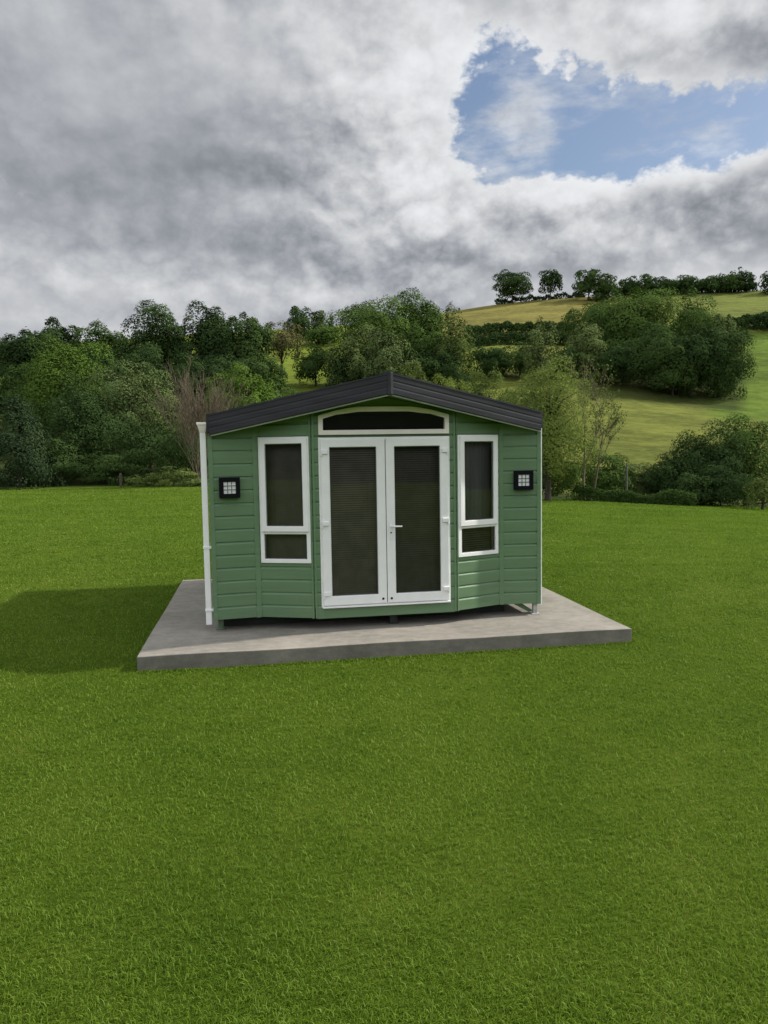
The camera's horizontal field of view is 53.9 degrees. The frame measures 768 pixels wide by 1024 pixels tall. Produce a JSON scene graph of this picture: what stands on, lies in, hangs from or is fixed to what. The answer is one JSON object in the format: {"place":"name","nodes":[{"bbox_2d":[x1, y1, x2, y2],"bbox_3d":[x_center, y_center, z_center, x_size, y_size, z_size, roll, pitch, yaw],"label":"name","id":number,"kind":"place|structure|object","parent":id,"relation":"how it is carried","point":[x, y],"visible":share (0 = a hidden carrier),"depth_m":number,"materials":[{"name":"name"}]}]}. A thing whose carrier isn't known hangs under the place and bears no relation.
{"place":"outdoors","nodes":[
{"label":"outdoors","id":0,"kind":"place"},
{"bbox_2d":[0,290,767,1023],"bbox_3d":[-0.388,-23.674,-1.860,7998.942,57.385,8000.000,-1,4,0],"label":"ground","id":1,"kind":"structure","parent":0,"point":[654,424],"depth_m":4.63,"materials":[{"name":"green plant"}]},
{"bbox_2d":[0,373,22,421],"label":"tree","id":2,"kind":"object","parent":1,"relation":"on","point":[2,398],"visible":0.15,"depth_m":101.05,"materials":[{"name":"green plant"}]},
{"bbox_2d":[0,326,49,401],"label":"tree","id":3,"kind":"object","parent":1,"relation":"on","point":[14,351],"visible":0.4,"depth_m":108.03,"materials":[{"name":"green plant"}]},
{"bbox_2d":[0,359,58,441],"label":"tree","id":4,"kind":"object","parent":1,"relation":"on","point":[21,371],"visible":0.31,"depth_m":85.63,"materials":[{"name":"green plant"}]},
{"bbox_2d":[0,394,71,489],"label":"conifer tree","id":5,"kind":"object","parent":1,"relation":"on","point":[26,459],"visible":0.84,"depth_m":61.84,"materials":[{"name":"green plant"}]},
{"bbox_2d":[22,438,99,483],"bbox_3d":[-28.083,-4.260,65.616,6.699,4.347,5.903,-4,5,-33],"label":"bush","id":6,"kind":"object","parent":1,"relation":"on","point":[67,464],"visible":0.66,"depth_m":64.78,"materials":[{"name":"green plant"}]},
{"bbox_2d":[40,316,81,375],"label":"tree","id":7,"kind":"object","parent":1,"relation":"on","point":[60,332],"visible":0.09,"depth_m":120.38,"materials":[{"name":"green plant"}]},
{"bbox_2d":[18,333,115,452],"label":"tree","id":8,"kind":"object","parent":1,"relation":"on","point":[52,371],"visible":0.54,"depth_m":81.14,"materials":[{"name":"green plant"}]},
{"bbox_2d":[25,369,139,478],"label":"tree","id":9,"kind":"object","parent":1,"relation":"on","point":[88,428],"visible":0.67,"depth_m":68.05,"materials":[{"name":"green plant"}]},
{"bbox_2d":[69,319,128,390],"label":"tree","id":10,"kind":"object","parent":1,"relation":"on","point":[110,338],"visible":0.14,"depth_m":118.51,"materials":[{"name":"green plant"}]},
{"bbox_2d":[73,402,133,471],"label":"tree","id":11,"kind":"object","parent":1,"relation":"on","point":[107,451],"visible":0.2,"depth_m":70.33,"materials":[{"name":"green plant"}]},
{"bbox_2d":[70,349,141,404],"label":"tree","id":12,"kind":"object","parent":1,"relation":"on","point":[104,361],"visible":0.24,"depth_m":99.73,"materials":[{"name":"green plant"}]},
{"bbox_2d":[74,451,147,485],"bbox_3d":[-23.329,-3.644,64.648,6.357,3.216,5.866,1,5,22],"label":"bush","id":13,"kind":"object","parent":1,"relation":"on","point":[114,464],"visible":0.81,"depth_m":63.30,"materials":[{"name":"green plant"}]},
{"bbox_2d":[119,473,121,486],"bbox_3d":[-21.061,-2.384,60.472,0.170,1.477,0.170,-1,4,0],"label":"fence post","id":14,"kind":"object","parent":1,"relation":"on","point":[120,478],"visible":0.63,"depth_m":60.39,"materials":[{"name":"grey wood"}]},
{"bbox_2d":[78,359,189,459],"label":"tree","id":15,"kind":"object","parent":1,"relation":"on","point":[140,412],"visible":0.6,"depth_m":73.77,"materials":[{"name":"green plant"}]},
{"bbox_2d":[123,474,164,486],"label":"bush","id":16,"kind":"object","parent":1,"relation":"on","point":[136,480],"visible":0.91,"depth_m":60.93,"materials":[{"name":"green plant"}]},
{"bbox_2d":[91,420,199,480],"bbox_3d":[-20.207,-5.027,65.813,9.916,5.936,8.479,1,5,24],"label":"bush","id":17,"kind":"object","parent":1,"relation":"on","point":[150,451],"visible":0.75,"depth_m":64.23,"materials":[{"name":"green plant"}]},
{"bbox_2d":[112,347,181,413],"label":"tree","id":18,"kind":"object","parent":1,"relation":"on","point":[141,351],"visible":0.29,"depth_m":100.14,"materials":[{"name":"green plant"}]},
{"bbox_2d":[109,299,193,385],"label":"tree","id":19,"kind":"object","parent":1,"relation":"on","point":[160,342],"visible":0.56,"depth_m":114.37,"materials":[{"name":"green plant"}]},
{"bbox_2d":[147,466,196,486],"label":"bush","id":20,"kind":"object","parent":1,"relation":"on","point":[174,476],"visible":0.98,"depth_m":60.84,"materials":[{"name":"green plant"}]},
{"bbox_2d":[155,430,207,471],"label":"tree","id":21,"kind":"object","parent":1,"relation":"on","point":[198,446],"visible":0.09,"depth_m":70.85,"materials":[{"name":"green plant"}]},
{"bbox_2d":[153,353,230,415],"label":"tree","id":22,"kind":"object","parent":1,"relation":"on","point":[180,368],"visible":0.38,"depth_m":98.02,"materials":[{"name":"green plant"}]},
{"bbox_2d":[180,475,208,486],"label":"bush","id":23,"kind":"object","parent":1,"relation":"on","point":[194,481],"visible":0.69,"depth_m":60.72,"materials":[{"name":"green plant"}]},
{"bbox_2d":[146,350,254,485],"bbox_3d":[-14.621,-7.398,62.147,7.252,11.050,8.038,2,5,34],"label":"tree","id":24,"kind":"object","parent":1,"relation":"on","point":[193,426],"visible":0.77,"depth_m":61.01,"materials":[{"name":"brown plant"}]},
{"bbox_2d":[172,299,237,383],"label":"tree","id":25,"kind":"object","parent":1,"relation":"on","point":[210,340],"visible":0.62,"depth_m":113.95,"materials":[{"name":"green plant"}]},
{"bbox_2d":[200,373,240,419],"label":"tree","id":26,"kind":"object","parent":1,"relation":"on","point":[212,390],"visible":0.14,"depth_m":83.91,"materials":[{"name":"green plant"}]},
{"bbox_2d":[194,353,253,401],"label":"tree","id":27,"kind":"object","parent":1,"relation":"on","point":[218,364],"visible":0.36,"depth_m":102.50,"materials":[{"name":"green plant"}]},
{"bbox_2d":[214,360,276,410],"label":"tree","id":28,"kind":"object","parent":1,"relation":"on","point":[260,395],"visible":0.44,"depth_m":81.82,"materials":[{"name":"green plant"}]},
{"bbox_2d":[221,312,274,382],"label":"tree","id":29,"kind":"object","parent":1,"relation":"on","point":[249,340],"visible":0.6,"depth_m":114.56,"materials":[{"name":"green plant"}]},
{"bbox_2d":[236,351,287,393],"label":"tree","id":30,"kind":"object","parent":1,"relation":"on","point":[260,368],"visible":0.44,"depth_m":105.54,"materials":[{"name":"green plant"}]},
{"bbox_2d":[255,374,299,399],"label":"tree","id":31,"kind":"object","parent":1,"relation":"on","point":[277,387],"visible":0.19,"depth_m":90.78,"materials":[{"name":"green plant"}]},
{"bbox_2d":[258,320,307,370],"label":"tree","id":32,"kind":"object","parent":1,"relation":"on","point":[280,340],"visible":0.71,"depth_m":125.31,"materials":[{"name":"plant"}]},
{"bbox_2d":[282,306,311,341],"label":"tree","id":33,"kind":"object","parent":1,"relation":"on","point":[302,320],"visible":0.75,"depth_m":180.98,"materials":[{"name":"green plant"}]},
{"bbox_2d":[292,342,333,385],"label":"tree","id":34,"kind":"object","parent":1,"relation":"on","point":[310,365],"visible":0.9,"depth_m":124.20,"materials":[{"name":"green plant"}]},
{"bbox_2d":[305,310,331,344],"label":"tree","id":35,"kind":"object","parent":1,"relation":"on","point":[318,319],"visible":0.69,"depth_m":175.95,"materials":[{"name":"green plant"}]},
{"bbox_2d":[303,325,344,344],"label":"tree","id":36,"kind":"object","parent":1,"relation":"on","point":[330,332],"visible":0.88,"depth_m":172.66,"materials":[{"name":"green plant"}]},
{"bbox_2d":[325,345,373,386],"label":"tree","id":37,"kind":"object","parent":1,"relation":"on","point":[341,370],"visible":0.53,"depth_m":109.30,"materials":[{"name":"green plant"}]},
{"bbox_2d":[324,322,381,385],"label":"tree","id":38,"kind":"object","parent":1,"relation":"on","point":[351,344],"visible":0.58,"depth_m":109.17,"materials":[{"name":"green plant"}]},
{"bbox_2d":[320,294,420,378],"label":"tree","id":39,"kind":"object","parent":1,"relation":"on","point":[363,313],"visible":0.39,"depth_m":118.34,"materials":[{"name":"green plant"}]},
{"bbox_2d":[362,346,402,376],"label":"bush","id":40,"kind":"object","parent":1,"relation":"on","point":[374,356],"visible":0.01,"depth_m":111.99,"materials":[{"name":"green plant"}]},
{"bbox_2d":[137,579,631,670],"bbox_3d":[-0.237,1.439,10.276,5.287,0.501,4.684,-2,5,-9],"label":"concrete base","id":41,"kind":"object","parent":1,"relation":"on","point":[182,635],"visible":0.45,"depth_m":8.30,"materials":[{"name":"grey concrete"}]},
{"bbox_2d":[196,371,542,629],"bbox_3d":[-0.337,-0.248,10.332,4.040,2.866,4.496,-2,5,-10],"label":"garden cabin","id":42,"kind":"object","parent":41,"relation":"on","point":[391,496],"visible":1,"depth_m":8.60,"materials":[{"name":"green paint"}]},
{"bbox_2d":[258,436,310,562],"bbox_3d":[-1.105,-0.135,8.524,0.588,1.417,0.159,0,5,11],"label":"window","id":43,"kind":"structure","parent":42,"relation":"in","point":[283,462],"depth_m":8.56,"materials":[{"name":"white plastic"}]},
{"bbox_2d":[320,439,386,605],"bbox_3d":[-0.344,0.115,8.529,0.727,1.867,0.130,-2,5,-10],"label":"door","id":44,"kind":"structure","parent":42,"relation":"in","point":[333,596],"depth_m":8.56,"materials":[{"name":"white plastic"}]},
{"bbox_2d":[313,406,449,434],"bbox_3d":[-0.017,-0.990,8.615,1.690,0.412,0.290,-2,5,-10],"label":"window","id":45,"kind":"structure","parent":42,"relation":"in","point":[432,421],"depth_m":8.66,"materials":[{"name":"beige plastic"}]},
{"bbox_2d":[385,438,449,602],"bbox_3d":[0.383,0.093,8.647,0.727,1.867,0.213,-2,5,-10],"label":"door","id":46,"kind":"structure","parent":42,"relation":"in","point":[440,445],"depth_m":8.71,"materials":[{"name":"white plastic"}]},
{"bbox_2d":[457,435,497,556],"bbox_3d":[1.075,-0.198,8.896,0.584,1.413,0.168,-4,5,-30],"label":"window","id":47,"kind":"structure","parent":42,"relation":"in","point":[472,450],"depth_m":8.94,"materials":[{"name":"white plastic"}]},
{"bbox_2d":[363,327,422,377],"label":"tree","id":48,"kind":"object","parent":1,"relation":"on","point":[389,360],"visible":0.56,"depth_m":105.36,"materials":[{"name":"green plant"}]},
{"bbox_2d":[380,287,443,354],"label":"tree","id":49,"kind":"object","parent":1,"relation":"on","point":[409,300],"visible":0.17,"depth_m":124.99,"materials":[{"name":"green plant"}]},
{"bbox_2d":[399,361,429,381],"bbox_3d":[2.192,-6.300,57.731,5.263,10.595,4.636,2,5,33],"label":"tree","id":50,"kind":"object","parent":1,"relation":"on","point":[405,371],"visible":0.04,"depth_m":57.91,"materials":[{"name":"green plant"}]},
{"bbox_2d":[396,345,444,384],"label":"bush","id":51,"kind":"object","parent":1,"relation":"on","point":[424,365],"visible":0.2,"depth_m":109.60,"materials":[{"name":"green plant"}]},
{"bbox_2d":[401,300,453,358],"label":"tree","id":52,"kind":"object","parent":1,"relation":"on","point":[416,332],"visible":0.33,"depth_m":118.86,"materials":[{"name":"green plant"}]},
{"bbox_2d":[421,332,459,381],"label":"tree","id":53,"kind":"object","parent":1,"relation":"on","point":[432,342],"visible":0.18,"depth_m":116.70,"materials":[{"name":"green plant"}]},
{"bbox_2d":[424,349,475,390],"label":"bush","id":54,"kind":"object","parent":1,"relation":"on","point":[445,367],"visible":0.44,"depth_m":108.84,"materials":[{"name":"green plant"}]},
{"bbox_2d":[431,373,473,392],"bbox_3d":[5.245,-6.057,59.769,4.922,10.133,5.393,-3,5,-20],"label":"tree","id":55,"kind":"object","parent":1,"relation":"on","point":[447,383],"visible":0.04,"depth_m":59.69,"materials":[{"name":"green plant"}]},
{"bbox_2d":[433,302,475,388],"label":"tree","id":56,"kind":"object","parent":1,"relation":"on","point":[457,343],"visible":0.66,"depth_m":111.39,"materials":[{"name":"green plant"}]},
{"bbox_2d":[465,342,512,376],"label":"bush","id":57,"kind":"object","parent":1,"relation":"on","point":[489,361],"visible":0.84,"depth_m":136.04,"materials":[{"name":"green plant"}]},
{"bbox_2d":[466,370,515,403],"bbox_3d":[7.920,-5.773,57.620,5.197,10.013,5.586,-2,5,-11],"label":"tree","id":58,"kind":"object","parent":1,"relation":"on","point":[481,390],"visible":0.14,"depth_m":56.20,"materials":[{"name":"green plant"}]},
{"bbox_2d":[492,269,533,302],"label":"tree","id":59,"kind":"object","parent":1,"relation":"on","point":[515,283],"visible":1,"depth_m":238.13,"materials":[{"name":"green plant"}]},
{"bbox_2d":[496,342,545,377],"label":"bush","id":60,"kind":"object","parent":1,"relation":"on","point":[517,362],"visible":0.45,"depth_m":136.50,"materials":[{"name":"green plant"}]},
{"bbox_2d":[467,331,576,347],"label":"hedge","id":61,"kind":"object","parent":1,"relation":"on","point":[492,338],"visible":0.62,"depth_m":172.33,"materials":[{"name":"green plant"}]},
{"bbox_2d":[463,320,585,335],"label":"hedge","id":62,"kind":"object","parent":1,"relation":"on","point":[488,328],"visible":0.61,"depth_m":186.00,"materials":[{"name":"green plant"}]},
{"bbox_2d":[506,390,552,465],"bbox_3d":[8.946,-4.239,48.817,4.022,7.736,3.576,0,5,7],"label":"tree","id":63,"kind":"object","parent":1,"relation":"on","point":[522,401],"visible":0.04,"depth_m":47.78,"materials":[{"name":"green plant"}]},
{"bbox_2d":[494,292,585,304],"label":"hedge","id":64,"kind":"object","parent":1,"relation":"on","point":[529,297],"visible":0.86,"depth_m":242.59,"materials":[{"name":"green plant"}]},
{"bbox_2d":[520,316,561,385],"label":"tree","id":65,"kind":"object","parent":1,"relation":"on","point":[539,345],"visible":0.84,"depth_m":131.55,"materials":[{"name":"green plant"}]},
{"bbox_2d":[538,268,562,299],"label":"tree","id":66,"kind":"object","parent":1,"relation":"on","point":[548,281],"visible":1,"depth_m":239.99,"materials":[{"name":"green plant"}]},
{"bbox_2d":[501,353,600,500],"bbox_3d":[10.178,-5.001,46.779,6.343,9.532,5.942,0,5,7],"label":"tree","id":67,"kind":"object","parent":1,"relation":"on","point":[553,424],"visible":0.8,"depth_m":45.52,"materials":[{"name":"green plant"}]},
{"bbox_2d":[542,443,582,500],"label":"bush","id":68,"kind":"object","parent":1,"relation":"on","point":[570,482],"visible":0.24,"depth_m":48.75,"materials":[{"name":"green plant"}]},
{"bbox_2d":[544,347,585,379],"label":"tree","id":69,"kind":"object","parent":1,"relation":"on","point":[565,351],"visible":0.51,"depth_m":136.49,"materials":[{"name":"green plant"}]},
{"bbox_2d":[565,321,608,380],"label":"tree","id":70,"kind":"object","parent":1,"relation":"on","point":[587,344],"visible":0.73,"depth_m":138.38,"materials":[{"name":"green plant"}]},
{"bbox_2d":[571,268,602,300],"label":"tree","id":71,"kind":"object","parent":1,"relation":"on","point":[586,284],"visible":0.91,"depth_m":233.46,"materials":[{"name":"green plant"}]},
{"bbox_2d":[558,352,627,500],"bbox_3d":[14.010,-5.542,49.948,5.371,10.311,4.100,3,6,42],"label":"tree","id":72,"kind":"object","parent":1,"relation":"on","point":[613,423],"visible":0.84,"depth_m":49.61,"materials":[{"name":"green plant"}]},
{"bbox_2d":[558,298,640,361],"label":"tree","id":73,"kind":"object","parent":1,"relation":"on","point":[596,313],"visible":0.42,"depth_m":148.12,"materials":[{"name":"green plant"}]},
{"bbox_2d":[571,450,637,501],"bbox_3d":[15.714,-2.430,53.985,4.819,4.116,5.133,0,5,7],"label":"bush","id":74,"kind":"object","parent":1,"relation":"on","point":[606,477],"visible":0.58,"depth_m":52.98,"materials":[{"name":"green plant"}]},
{"bbox_2d":[590,273,624,301],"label":"tree","id":75,"kind":"object","parent":1,"relation":"on","point":[607,285],"visible":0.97,"depth_m":230.37,"materials":[{"name":"green plant"}]},
{"bbox_2d":[581,340,647,383],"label":"tree","id":76,"kind":"object","parent":1,"relation":"on","point":[614,356],"visible":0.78,"depth_m":135.14,"materials":[{"name":"green plant"}]},
{"bbox_2d":[625,463,627,499],"bbox_3d":[16.260,-1.800,50.636,0.175,2.964,0.162,-1,4,0],"label":"pole","id":77,"kind":"object","parent":1,"relation":"on","point":[626,476],"visible":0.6,"depth_m":50.53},
{"bbox_2d":[612,472,641,491],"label":"bush","id":78,"kind":"object","parent":1,"relation":"on","point":[624,485],"visible":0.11,"depth_m":54.93,"materials":[{"name":"green plant"}]},
{"bbox_2d":[618,275,643,293],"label":"tree","id":79,"kind":"object","parent":1,"relation":"on","point":[630,284],"visible":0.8,"depth_m":238.85,"materials":[{"name":"green plant"}]},
{"bbox_2d":[572,485,697,506],"bbox_3d":[16.463,-1.054,49.802,7.875,1.598,1.371,0,5,11],"label":"hedge","id":80,"kind":"object","parent":1,"relation":"on","point":[671,494],"visible":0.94,"depth_m":49.39,"materials":[{"name":"green plant"}]},
{"bbox_2d":[582,286,689,373],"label":"tree","id":81,"kind":"object","parent":1,"relation":"on","point":[639,317],"visible":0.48,"depth_m":146.18,"materials":[{"name":"green plant"}]},
{"bbox_2d":[613,462,664,494],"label":"bush","id":82,"kind":"object","parent":1,"relation":"on","point":[636,467],"visible":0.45,"depth_m":54.20,"materials":[{"name":"green plant"}]},
{"bbox_2d":[637,274,657,294],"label":"tree","id":83,"kind":"object","parent":1,"relation":"on","point":[649,283],"visible":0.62,"depth_m":238.95,"materials":[{"name":"green plant"}]},
{"bbox_2d":[616,321,695,393],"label":"tree","id":84,"kind":"object","parent":1,"relation":"on","point":[657,345],"visible":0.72,"depth_m":132.66,"materials":[{"name":"green plant"}]},
{"bbox_2d":[651,276,682,294],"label":"tree","id":85,"kind":"object","parent":1,"relation":"on","point":[662,284],"visible":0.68,"depth_m":238.34,"materials":[{"name":"green plant"}]},
{"bbox_2d":[647,339,698,395],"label":"tree","id":86,"kind":"object","parent":1,"relation":"on","point":[671,376],"visible":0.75,"depth_m":130.85,"materials":[{"name":"green plant"}]},
{"bbox_2d":[638,451,708,504],"bbox_3d":[20.578,-2.155,54.019,5.031,4.492,4.795,1,5,20],"label":"bush","id":87,"kind":"object","parent":1,"relation":"on","point":[664,477],"visible":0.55,"depth_m":53.08,"materials":[{"name":"green plant"}]},
{"bbox_2d":[612,282,757,295],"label":"hedge","id":88,"kind":"object","parent":1,"relation":"on","point":[734,290],"visible":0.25,"depth_m":242.01,"materials":[{"name":"green plant"}]},
{"bbox_2d":[670,274,701,293],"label":"tree","id":89,"kind":"object","parent":1,"relation":"on","point":[688,280],"visible":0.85,"depth_m":238.49,"materials":[{"name":"green plant"}]},
{"bbox_2d":[660,469,717,505],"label":"bush","id":90,"kind":"object","parent":1,"relation":"on","point":[684,486],"visible":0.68,"depth_m":51.11,"materials":[{"name":"green plant"}]},
{"bbox_2d":[661,285,723,343],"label":"tree","id":91,"kind":"object","parent":1,"relation":"on","point":[694,313],"visible":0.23,"depth_m":151.78,"materials":[{"name":"green plant"}]},
{"bbox_2d":[667,322,728,397],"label":"tree","id":92,"kind":"object","parent":1,"relation":"on","point":[697,348],"visible":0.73,"depth_m":131.36,"materials":[{"name":"green plant"}]},
{"bbox_2d":[658,418,746,505],"bbox_3d":[23.210,-3.238,54.930,6.752,7.129,5.717,-5,6,-41],"label":"bush","id":93,"kind":"object","parent":1,"relation":"on","point":[699,458],"visible":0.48,"depth_m":53.95,"materials":[{"name":"green plant"}]},
{"bbox_2d":[691,276,720,293],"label":"tree","id":94,"kind":"object","parent":1,"relation":"on","point":[706,283],"visible":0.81,"depth_m":239.21,"materials":[{"name":"green plant"}]},
{"bbox_2d":[684,317,758,399],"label":"tree","id":95,"kind":"object","parent":1,"relation":"on","point":[731,363],"visible":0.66,"depth_m":132.38,"materials":[{"name":"green plant"}]},
{"bbox_2d":[707,273,744,292],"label":"tree","id":96,"kind":"object","parent":1,"relation":"on","point":[723,281],"visible":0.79,"depth_m":238.12,"materials":[{"name":"green plant"}]},
{"bbox_2d":[706,313,746,371],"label":"tree","id":97,"kind":"object","parent":1,"relation":"on","point":[724,320],"visible":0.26,"depth_m":146.54,"materials":[{"name":"green plant"}]},
{"bbox_2d":[687,412,767,506],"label":"bush","id":98,"kind":"object","parent":1,"relation":"on","point":[749,442],"visible":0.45,"depth_m":55.88,"materials":[{"name":"green plant"}]},
{"bbox_2d":[695,458,760,505],"bbox_3d":[23.382,-1.867,52.104,5.066,3.739,5.548,1,5,23],"label":"bush","id":99,"kind":"object","parent":1,"relation":"on","point":[731,481],"visible":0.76,"depth_m":50.75,"materials":[{"name":"green plant"}]},
{"bbox_2d":[729,267,755,291],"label":"tree","id":100,"kind":"object","parent":1,"relation":"on","point":[747,278],"visible":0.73,"depth_m":239.65,"materials":[{"name":"green plant"}]},
{"bbox_2d":[725,311,767,330],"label":"hedge","id":101,"kind":"object","parent":1,"relation":"on","point":[743,321],"visible":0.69,"depth_m":184.12,"materials":[{"name":"green plant"}]},
{"bbox_2d":[742,473,767,509],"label":"tree","id":102,"kind":"object","parent":1,"relation":"on","point":[753,489],"visible":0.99,"depth_m":48.06,"materials":[{"name":"green plant"}]},
{"bbox_2d":[749,313,767,330],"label":"tree","id":103,"kind":"object","parent":1,"relation":"on","point":[764,322],"visible":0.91,"depth_m":182.95,"materials":[{"name":"green plant"}]},
{"bbox_2d":[758,271,767,293],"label":"tree","id":104,"kind":"object","parent":1,"relation":"on","point":[764,279],"visible":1,"depth_m":234.79,"materials":[{"name":"green plant"}]},
{"bbox_2d":[0,487,767,1023],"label":"lawn grass","id":105,"kind":"structure","parent":0,"point":[580,509],"depth_m":4.55,"materials":[{"name":"green plant"}]},
{"bbox_2d":[0,0,767,340],"label":"sky","id":106,"kind":"structure","parent":0,"point":[262,159],"materials":[{"name":"grey"}]}
]}

